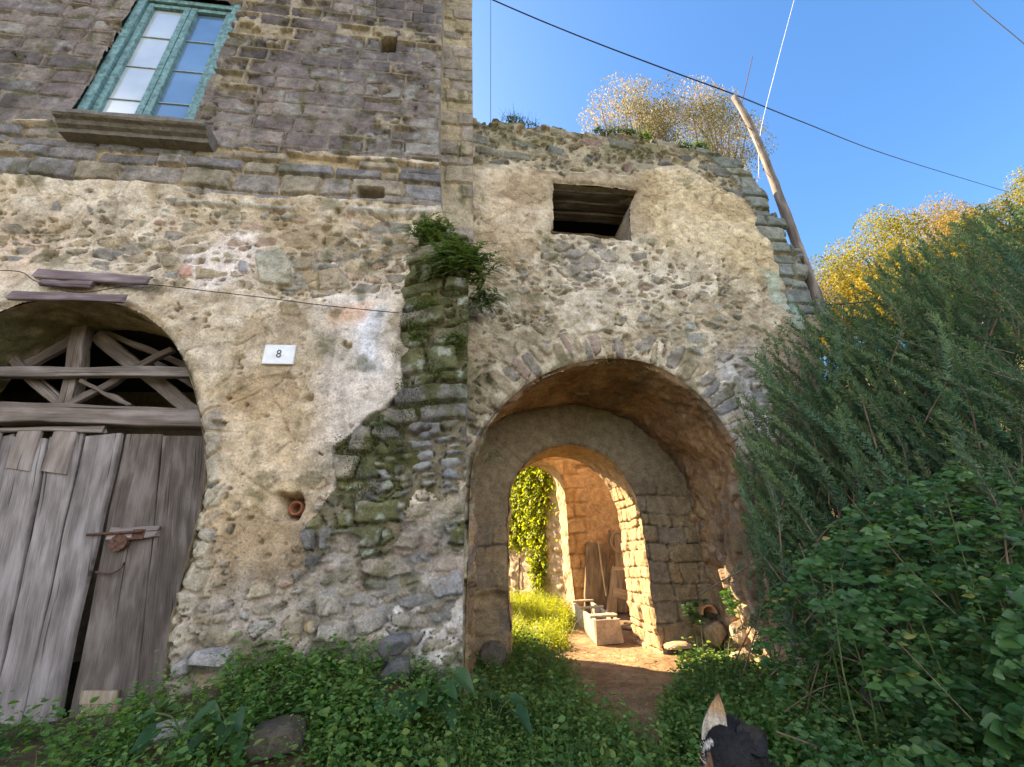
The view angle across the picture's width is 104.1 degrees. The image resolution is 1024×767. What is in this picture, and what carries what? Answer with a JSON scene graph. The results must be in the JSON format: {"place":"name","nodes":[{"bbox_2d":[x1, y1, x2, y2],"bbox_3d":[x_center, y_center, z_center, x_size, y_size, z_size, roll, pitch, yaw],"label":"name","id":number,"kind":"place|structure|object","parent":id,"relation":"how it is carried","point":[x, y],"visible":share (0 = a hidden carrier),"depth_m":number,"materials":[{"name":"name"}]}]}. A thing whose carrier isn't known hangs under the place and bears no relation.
{"place":"outdoors","nodes":[
{"label":"outdoors","id":0,"kind":"place"},
{"bbox_2d":[490,0,490,121],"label":"drop wire","id":1,"kind":"object","parent":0,"point":[490,60],"visible":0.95,"depth_m":5.74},
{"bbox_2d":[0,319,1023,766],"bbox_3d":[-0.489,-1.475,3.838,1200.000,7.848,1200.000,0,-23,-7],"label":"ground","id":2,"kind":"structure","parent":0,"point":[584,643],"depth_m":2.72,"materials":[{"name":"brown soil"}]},
{"bbox_2d":[148,718,186,747],"bbox_3d":[-1.693,1.723,1.962,0.175,0.104,0.136,0,-23,-7],"label":"rock","id":3,"kind":"object","parent":2,"relation":"on","point":[159,724],"visible":0.27,"depth_m":1.94,"materials":[{"name":"grey stone"}]},
{"bbox_2d":[129,700,225,759],"bbox_3d":[-1.554,1.619,1.867,0.384,0.204,0.265,12,-27,-32],"label":"broadleaf plant","id":4,"kind":"object","parent":2,"relation":"on","point":[146,735],"visible":0.49,"depth_m":1.79,"materials":[{"name":"green plant"}]},
{"bbox_2d":[176,705,247,764],"bbox_3d":[-1.363,1.597,1.824,0.242,0.191,0.415,14,-28,-34],"label":"broadleaf plant","id":5,"kind":"object","parent":2,"relation":"on","point":[222,728],"visible":0.73,"depth_m":1.77,"materials":[{"name":"green plant"}]},
{"bbox_2d":[0,0,473,724],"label":"stone house","id":6,"kind":"structure","parent":2,"relation":"on","point":[174,466],"depth_m":3.18,"materials":[{"name":"beige stone"}]},
{"bbox_2d":[0,431,123,724],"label":"door leaf","id":7,"kind":"structure","parent":6,"relation":"in","point":[44,584],"depth_m":2.63,"materials":[{"name":"grey wood"}]},
{"bbox_2d":[4,291,127,302],"bbox_3d":[-3.294,-0.640,2.966,0.779,0.083,0.046,0,-23,-7],"label":"nailed board","id":8,"kind":"object","parent":6,"relation":"attached to","point":[60,297],"visible":1,"depth_m":2.95,"materials":[{"name":"brown wood"}]},
{"bbox_2d":[38,279,94,288],"bbox_3d":[-3.359,-0.750,3.015,0.364,0.073,0.041,0,-23,-7],"label":"nailed board","id":9,"kind":"object","parent":6,"relation":"attached to","point":[81,284],"visible":0.99,"depth_m":3.00,"materials":[{"name":"brown wood"}]},
{"bbox_2d":[32,268,152,285],"bbox_3d":[-3.221,-0.819,3.074,0.810,0.116,0.044,0,-23,-7],"label":"nailed board","id":10,"kind":"object","parent":6,"relation":"attached to","point":[107,278],"visible":0.98,"depth_m":3.06,"materials":[{"name":"brown wood"}]},
{"bbox_2d":[69,434,204,717],"bbox_3d":[-2.342,1.265,2.666,1.011,1.929,0.109,0,-23,-7],"label":"door leaf","id":11,"kind":"structure","parent":6,"relation":"in","point":[155,506],"depth_m":2.67,"materials":[{"name":"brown wood"}]},
{"bbox_2d":[51,0,240,152],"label":"window","id":12,"kind":"structure","parent":6,"relation":"in","point":[147,90],"depth_m":4.14,"materials":[{"name":"teal paint"}]},
{"bbox_2d":[170,656,193,678],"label":"rock","id":13,"kind":"object","parent":6,"relation":"attached to","point":[184,666],"visible":0.86,"depth_m":2.25,"materials":[{"name":"grey stone"}]},
{"bbox_2d":[0,270,398,312],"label":"wall cable","id":14,"kind":"object","parent":6,"relation":"attached to","point":[194,289],"depth_m":3.13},
{"bbox_2d":[188,647,231,666],"bbox_3d":[-1.745,1.586,2.311,0.199,0.092,0.136,0,-23,-7],"label":"rock","id":15,"kind":"object","parent":6,"relation":"attached to","point":[203,658],"visible":0.91,"depth_m":2.28,"materials":[{"name":"grey stone"}]},
{"bbox_2d":[261,345,296,364],"bbox_3d":[-1.775,-0.216,3.053,0.221,0.163,0.043,0,-23,-7],"label":"house number plate","id":16,"kind":"object","parent":6,"relation":"attached to","point":[278,354],"visible":1,"depth_m":3.03,"materials":[{"name":"white ceramic"}]},
{"bbox_2d":[333,422,409,498],"bbox_3d":[-0.985,0.526,2.799,0.529,0.552,0.128,0,-23,-7],"label":"moss","id":17,"kind":"object","parent":6,"relation":"attached to","point":[362,481],"visible":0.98,"depth_m":2.79,"materials":[{"name":"green plant"}]},
{"bbox_2d":[364,413,395,428],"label":"fern tuft","id":18,"kind":"object","parent":6,"relation":"attached to","point":[380,419],"visible":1,"depth_m":2.90,"materials":[{"name":"green plant"}]},
{"bbox_2d":[397,319,433,345],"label":"fern tuft","id":19,"kind":"object","parent":6,"relation":"attached to","point":[413,336],"visible":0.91,"depth_m":3.19,"materials":[{"name":"green plant"}]},
{"bbox_2d":[402,291,444,316],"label":"fern tuft","id":20,"kind":"object","parent":6,"relation":"attached to","point":[430,303],"visible":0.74,"depth_m":3.28,"materials":[{"name":"green plant"}]},
{"bbox_2d":[392,265,468,425],"bbox_3d":[-0.633,-0.355,3.149,0.595,1.428,0.125,0,-23,-7],"label":"moss","id":21,"kind":"object","parent":6,"relation":"attached to","point":[409,382],"visible":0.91,"depth_m":3.06,"materials":[{"name":"green plant"}]},
{"bbox_2d":[389,211,472,256],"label":"fern tuft","id":22,"kind":"object","parent":6,"relation":"attached to","point":[427,226],"visible":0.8,"depth_m":3.55,"materials":[{"name":"green plant"}]},
{"bbox_2d":[427,361,459,378],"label":"fern tuft","id":23,"kind":"object","parent":6,"relation":"attached to","point":[448,367],"visible":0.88,"depth_m":3.02,"materials":[{"name":"green plant"}]},
{"bbox_2d":[432,329,474,352],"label":"fern tuft","id":24,"kind":"object","parent":6,"relation":"attached to","point":[462,339],"visible":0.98,"depth_m":3.13,"materials":[{"name":"green plant"}]},
{"bbox_2d":[399,225,516,291],"bbox_3d":[-0.435,-1.047,3.320,0.980,0.653,0.469,0,-23,-7],"label":"fern tuft","id":25,"kind":"object","parent":6,"relation":"attached to","point":[472,258],"visible":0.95,"depth_m":3.38,"materials":[{"name":"green plant"}]},
{"bbox_2d":[468,282,511,315],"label":"fern tuft","id":26,"kind":"object","parent":6,"relation":"attached to","point":[481,292],"visible":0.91,"depth_m":3.69,"materials":[{"name":"green plant"}]},
{"bbox_2d":[492,0,1008,192],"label":"overhead cable","id":27,"kind":"object","parent":6,"relation":"attached to","point":[709,85],"visible":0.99,"depth_m":5.99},
{"bbox_2d":[242,714,305,763],"bbox_3d":[-1.101,1.668,1.864,0.273,0.173,0.207,0,-23,-7],"label":"rock","id":28,"kind":"object","parent":2,"relation":"on","point":[272,734],"visible":0.81,"depth_m":1.81,"materials":[{"name":"grey stone"}]},
{"bbox_2d":[342,690,406,725],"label":"broadleaf plant","id":29,"kind":"object","parent":2,"relation":"on","point":[393,710],"visible":0.43,"depth_m":1.96,"materials":[{"name":"green plant"}]},
{"bbox_2d":[380,656,410,683],"bbox_3d":[-0.674,1.659,2.318,0.172,0.126,0.141,0,-23,-7],"label":"rock","id":30,"kind":"object","parent":2,"relation":"on","point":[399,662],"visible":0.71,"depth_m":2.28,"materials":[{"name":"grey stone"}]},
{"bbox_2d":[378,632,412,656],"bbox_3d":[-0.695,1.562,2.386,0.196,0.117,0.150,0,-23,-7],"label":"rock","id":31,"kind":"object","parent":30,"relation":"on","point":[401,641],"visible":0.98,"depth_m":2.35,"materials":[{"name":"grey stone"}]},
{"bbox_2d":[372,666,474,730],"bbox_3d":[-0.470,1.661,2.099,0.542,0.242,0.503,12,-27,-31],"label":"broadleaf plant","id":32,"kind":"object","parent":2,"relation":"on","point":[463,681],"visible":0.59,"depth_m":2.03,"materials":[{"name":"green plant"}]},
{"bbox_2d":[456,678,507,711],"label":"broadleaf plant","id":33,"kind":"object","parent":2,"relation":"on","point":[487,693],"visible":0.36,"depth_m":2.50,"materials":[{"name":"green plant"}]},
{"bbox_2d":[480,640,506,667],"bbox_3d":[-0.175,2.539,3.750,0.248,0.216,0.164,0,-23,-7],"label":"rock","id":34,"kind":"object","parent":2,"relation":"on","point":[489,647],"visible":0.83,"depth_m":3.71,"materials":[{"name":"grey stone"}]},
{"bbox_2d":[473,691,531,734],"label":"broadleaf plant","id":35,"kind":"object","parent":2,"relation":"on","point":[521,711],"visible":0.59,"depth_m":2.30,"materials":[{"name":"green plant"}]},
{"bbox_2d":[0,510,1022,766],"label":"weeds","id":36,"kind":"object","parent":2,"relation":"on","point":[562,716],"visible":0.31,"depth_m":2.06,"materials":[{"name":"green plant"}]},
{"bbox_2d":[860,686,890,723],"bbox_3d":[1.989,1.773,2.197,0.133,0.195,0.118,0,-23,-7],"label":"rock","id":37,"kind":"object","parent":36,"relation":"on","point":[867,695],"visible":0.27,"depth_m":2.18,"materials":[{"name":"grey stone"}]},
{"bbox_2d":[508,472,566,604],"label":"garden wall","id":38,"kind":"structure","parent":2,"relation":"on","point":[554,567],"depth_m":7.75,"materials":[{"name":"beige stone"}]},
{"bbox_2d":[509,467,557,593],"bbox_3d":[0.331,2.668,8.225,0.538,3.361,4.675,12,-27,-32],"label":"ivy","id":39,"kind":"object","parent":38,"relation":"attached to","point":[516,530],"visible":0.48,"depth_m":8.37,"materials":[{"name":"green plant"}]},
{"bbox_2d":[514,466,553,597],"bbox_3d":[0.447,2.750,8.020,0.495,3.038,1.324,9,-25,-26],"label":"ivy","id":40,"kind":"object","parent":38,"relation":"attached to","point":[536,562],"visible":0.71,"depth_m":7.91,"materials":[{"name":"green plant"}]},
{"bbox_2d":[509,583,583,650],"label":"courtyard grass","id":41,"kind":"structure","parent":2,"relation":"on","point":[556,617],"depth_m":5.56,"materials":[{"name":"green plant"}]},
{"bbox_2d":[527,457,629,611],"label":"courtyard wall","id":42,"kind":"structure","parent":2,"relation":"on","point":[588,510],"depth_m":6.91,"materials":[{"name":"beige stone"}]},
{"bbox_2d":[584,541,606,613],"bbox_3d":[1.296,3.107,6.323,0.559,1.138,0.293,0,-23,-7],"label":"wood slab","id":43,"kind":"object","parent":2,"relation":"on","point":[594,587],"depth_m":6.33,"materials":[{"name":"brown wood"}]},
{"bbox_2d":[597,541,606,595],"bbox_3d":[1.419,2.907,6.314,0.027,0.787,0.280,-5,-23,5],"label":"thin stick","id":44,"kind":"object","parent":43,"relation":"on","point":[602,569],"visible":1,"depth_m":6.28,"materials":[{"name":"brown wood"}]},
{"bbox_2d":[614,565,624,570],"bbox_3d":[1.766,2.816,6.092,0.422,0.079,0.039,-12,-24,21],"label":"cross board","id":45,"kind":"object","parent":43,"relation":"attached to","point":[619,568],"visible":0.4,"depth_m":6.12,"materials":[{"name":"brown wood"}]},
{"bbox_2d":[571,599,623,645],"bbox_3d":[1.095,3.152,5.354,0.349,0.299,1.643,-2,-23,-2],"label":"stone trough","id":46,"kind":"object","parent":2,"relation":"on","point":[600,625],"visible":0.95,"depth_m":4.73,"materials":[{"name":"beige stone"}]},
{"bbox_2d":[606,530,610,607],"bbox_3d":[1.528,2.944,6.342,0.046,1.164,0.437,-21,-29,37],"label":"dark pole","id":47,"kind":"object","parent":2,"relation":"on","point":[607,569],"visible":0.88,"depth_m":6.33,"materials":[{"name":"brown wood"}]},
{"bbox_2d":[606,566,617,617],"bbox_3d":[1.552,3.231,6.121,0.125,0.779,0.584,-18,-27,32],"label":"pointed plank","id":48,"kind":"object","parent":2,"relation":"on","point":[611,603],"visible":0.69,"depth_m":6.10,"materials":[{"name":"brown wood"}]},
{"bbox_2d":[568,644,670,754],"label":"dirt path","id":49,"kind":"structure","parent":2,"relation":"on","point":[626,680],"depth_m":3.39,"materials":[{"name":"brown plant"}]},
{"bbox_2d":[613,531,626,612],"bbox_3d":[1.742,3.009,6.434,0.130,1.186,0.377,-21,-29,37],"label":"tall plank","id":50,"kind":"object","parent":2,"relation":"on","point":[621,605],"visible":0.52,"depth_m":6.39,"materials":[{"name":"brown wood"}]},
{"bbox_2d":[610,532,622,552],"bbox_3d":[1.732,2.602,6.534,0.282,0.331,0.082,0,-23,-7],"label":"hoop","id":51,"kind":"object","parent":50,"relation":"hanging from","point":[611,541],"visible":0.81,"depth_m":6.52,"materials":[{"name":"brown wood"}]},
{"bbox_2d":[613,587,627,600],"bbox_3d":[1.730,3.163,5.946,0.458,0.229,0.061,-12,-24,20],"label":"cross board","id":52,"kind":"object","parent":2,"relation":"on","point":[620,593],"visible":0.5,"depth_m":5.98,"materials":[{"name":"brown wood"}]},
{"bbox_2d":[621,626,631,629],"bbox_3d":[1.526,3.182,5.201,0.300,0.046,0.049,-21,-29,37],"label":"timber offcut","id":53,"kind":"object","parent":2,"relation":"on","point":[626,627],"visible":0.5,"depth_m":5.21,"materials":[{"name":"brown wood"}]},
{"bbox_2d":[576,72,685,145],"bbox_3d":[3.030,-2.293,7.823,2.632,10.723,1.992,0,-23,-7],"label":"olive tree","id":54,"kind":"object","parent":2,"relation":"on","point":[657,133],"visible":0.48,"depth_m":9.11,"materials":[{"name":"beige plant"}]},
{"bbox_2d":[462,118,865,701],"bbox_3d":[1.339,-0.078,4.874,4.108,6.263,2.069,0,-23,-7],"label":"ruined gatehouse","id":55,"kind":"object","parent":2,"relation":"on","point":[650,290],"visible":0.85,"depth_m":4.33,"materials":[{"name":"brown stone"}]},
{"bbox_2d":[476,443,509,468],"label":"fern tuft","id":56,"kind":"object","parent":55,"relation":"attached to","point":[493,454],"visible":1,"depth_m":3.32,"materials":[{"name":"green plant"}]},
{"bbox_2d":[687,615,711,636],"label":"potted plant","id":57,"kind":"object","parent":55,"relation":"on","point":[696,629],"visible":0.45,"depth_m":4.07,"materials":[{"name":"green plant"}]},
{"bbox_2d":[678,598,709,626],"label":"leafy shrub","id":58,"kind":"object","parent":57,"relation":"on","point":[696,614],"visible":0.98,"depth_m":4.02,"materials":[{"name":"green plant"}]},
{"bbox_2d":[690,602,717,614],"bbox_3d":[1.952,2.322,4.143,0.170,0.085,0.320,0,-23,-7],"label":"roof tile","id":59,"kind":"object","parent":57,"relation":"on","point":[708,608],"visible":0.65,"depth_m":4.04,"materials":[{"name":"orange ceramic"}]},
{"bbox_2d":[719,588,740,615],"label":"leafy shrub","id":60,"kind":"object","parent":55,"relation":"attached to","point":[732,603],"visible":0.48,"depth_m":3.67,"materials":[{"name":"green plant"}]},
{"bbox_2d":[729,619,747,644],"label":"rock","id":61,"kind":"object","parent":55,"relation":"on","point":[741,636],"visible":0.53,"depth_m":3.63,"materials":[{"name":"beige stone"}]},
{"bbox_2d":[731,94,872,418],"bbox_3d":[3.625,-1.904,5.100,0.733,4.849,0.174,14,-28,-35],"label":"leaning pole","id":62,"kind":"object","parent":55,"relation":"attached to","point":[794,238],"visible":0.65,"depth_m":5.05,"materials":[{"name":"brown wood"}]},
{"bbox_2d":[735,56,752,132],"bbox_3d":[3.543,-4.439,6.081,0.852,1.935,0.012,0,-23,-7],"label":"thin rod","id":63,"kind":"object","parent":62,"relation":"attached to","point":[744,92],"visible":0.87,"depth_m":6.09,"materials":[{"name":"metal"}]},
{"bbox_2d":[758,1,793,176],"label":"white wire","id":64,"kind":"object","parent":62,"relation":"attached to","point":[769,93],"visible":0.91,"depth_m":6.12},
{"bbox_2d":[664,640,693,649],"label":"rock","id":65,"kind":"object","parent":2,"relation":"on","point":[674,645],"visible":0.97,"depth_m":3.88,"materials":[{"name":"beige stone"}]},
{"bbox_2d":[702,620,726,646],"bbox_3d":[1.997,2.465,3.928,0.201,0.237,0.197,0,-23,-7],"label":"rock","id":66,"kind":"object","parent":2,"relation":"on","point":[713,630],"visible":0.95,"depth_m":3.88,"materials":[{"name":"brown stone"}]},
{"bbox_2d":[676,656,757,690],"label":"leafy shrub","id":67,"kind":"object","parent":2,"relation":"on","point":[698,666],"visible":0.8,"depth_m":2.78,"materials":[{"name":"green plant"}]},
{"bbox_2d":[613,75,844,517],"bbox_3d":[4.482,-2.385,8.331,4.364,10.493,2.234,0,-23,-7],"label":"olive tree","id":68,"kind":"object","parent":2,"relation":"on","point":[709,113],"visible":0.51,"depth_m":9.23,"materials":[{"name":"beige plant"}]},
{"bbox_2d":[729,651,743,664],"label":"rock","id":69,"kind":"object","parent":2,"relation":"on","point":[733,653],"visible":0.3,"depth_m":3.44,"materials":[{"name":"beige stone"}]},
{"bbox_2d":[698,692,779,766],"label":"dog","id":70,"kind":"object","parent":2,"relation":"on","point":[729,741],"visible":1,"depth_m":0.90},
{"bbox_2d":[744,527,935,766],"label":"leafy shrub","id":71,"kind":"object","parent":2,"relation":"on","point":[833,741],"visible":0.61,"depth_m":2.14,"materials":[{"name":"green plant"}]},
{"bbox_2d":[815,255,884,358],"bbox_3d":[12.895,-2.406,15.812,5.688,5.107,4.662,0,-23,-7],"label":"hillside tree","id":72,"kind":"object","parent":2,"relation":"on","point":[828,291],"visible":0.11,"depth_m":15.07,"materials":[{"name":"yellow plant"}]},
{"bbox_2d":[827,300,882,320],"bbox_3d":[4.775,-0.773,5.330,1.234,0.894,0.023,0,-23,-7],"label":"rail","id":73,"kind":"object","parent":2,"relation":"on","point":[842,304],"visible":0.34,"depth_m":5.42,"materials":[{"name":"metal"}]},
{"bbox_2d":[741,497,969,680],"bbox_3d":[2.430,1.588,3.123,1.300,1.422,1.384,-16,-26,29],"label":"rosemary bush","id":74,"kind":"object","parent":2,"relation":"on","point":[760,584],"visible":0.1,"depth_m":2.94,"materials":[{"name":"green plant"}]},
{"bbox_2d":[699,292,1022,680],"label":"rosemary bush","id":75,"kind":"object","parent":2,"relation":"on","point":[803,498],"visible":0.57,"depth_m":3.08,"materials":[{"name":"green plant"}]},
{"bbox_2d":[808,203,980,306],"bbox_3d":[14.300,-3.705,15.720,5.230,6.109,5.088,0,-23,-7],"label":"hillside tree","id":76,"kind":"object","parent":2,"relation":"on","point":[888,228],"visible":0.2,"depth_m":15.35,"materials":[{"name":"yellow plant"}]},
{"bbox_2d":[787,462,1023,766],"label":"leafy shrub","id":77,"kind":"object","parent":2,"relation":"on","point":[981,595],"visible":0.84,"depth_m":1.91,"materials":[{"name":"green plant"}]},
{"bbox_2d":[807,234,1023,663],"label":"rosemary bush","id":78,"kind":"object","parent":2,"relation":"on","point":[913,409],"visible":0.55,"depth_m":2.98,"materials":[{"name":"green plant"}]},
{"bbox_2d":[837,233,995,334],"bbox_3d":[13.482,-2.726,13.257,3.908,4.059,3.557,16,-29,-38],"label":"hillside tree","id":79,"kind":"object","parent":2,"relation":"on","point":[857,279],"visible":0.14,"depth_m":13.40,"materials":[{"name":"yellow plant"}]},
{"bbox_2d":[879,191,1020,261],"bbox_3d":[20.616,-5.123,17.779,5.177,8.370,4.796,-6,-23,8],"label":"hillside tree","id":80,"kind":"object","parent":2,"relation":"on","point":[941,219],"visible":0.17,"depth_m":18.05,"materials":[{"name":"yellow plant"}]},
{"bbox_2d":[916,199,1022,322],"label":"hillside tree","id":81,"kind":"object","parent":2,"relation":"on","point":[962,222],"visible":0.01,"depth_m":19.84,"materials":[{"name":"yellow plant"}]},
{"bbox_2d":[917,198,1023,617],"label":"rosemary bush","id":82,"kind":"object","parent":2,"relation":"on","point":[1011,305],"visible":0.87,"depth_m":2.79,"materials":[{"name":"green plant"}]},
{"bbox_2d":[961,165,1023,238],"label":"hillside tree","id":83,"kind":"object","parent":2,"relation":"on","point":[1018,195],"visible":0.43,"depth_m":16.38,"materials":[{"name":"yellow plant"}]},
{"bbox_2d":[967,227,1023,310],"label":"hillside tree","id":84,"kind":"object","parent":2,"relation":"on","point":[1000,259],"visible":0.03,"depth_m":13.26,"materials":[{"name":"green plant"}]},
{"bbox_2d":[979,587,1023,766],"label":"leafy shrub","id":85,"kind":"object","parent":2,"relation":"on","point":[1004,736],"visible":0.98,"depth_m":1.56,"materials":[{"name":"green plant"}]},
{"bbox_2d":[499,107,713,150],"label":"wall top grass","id":86,"kind":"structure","parent":0,"point":[612,130],"depth_m":5.15,"materials":[{"name":"green plant"}]},
{"bbox_2d":[472,0,1023,373],"label":"sky","id":87,"kind":"structure","parent":0,"point":[938,85],"materials":[{"name":"blue"}]},
{"bbox_2d":[972,0,1023,44],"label":"overhead cable","id":88,"kind":"object","parent":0,"point":[998,22],"visible":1,"depth_m":9.55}
]}

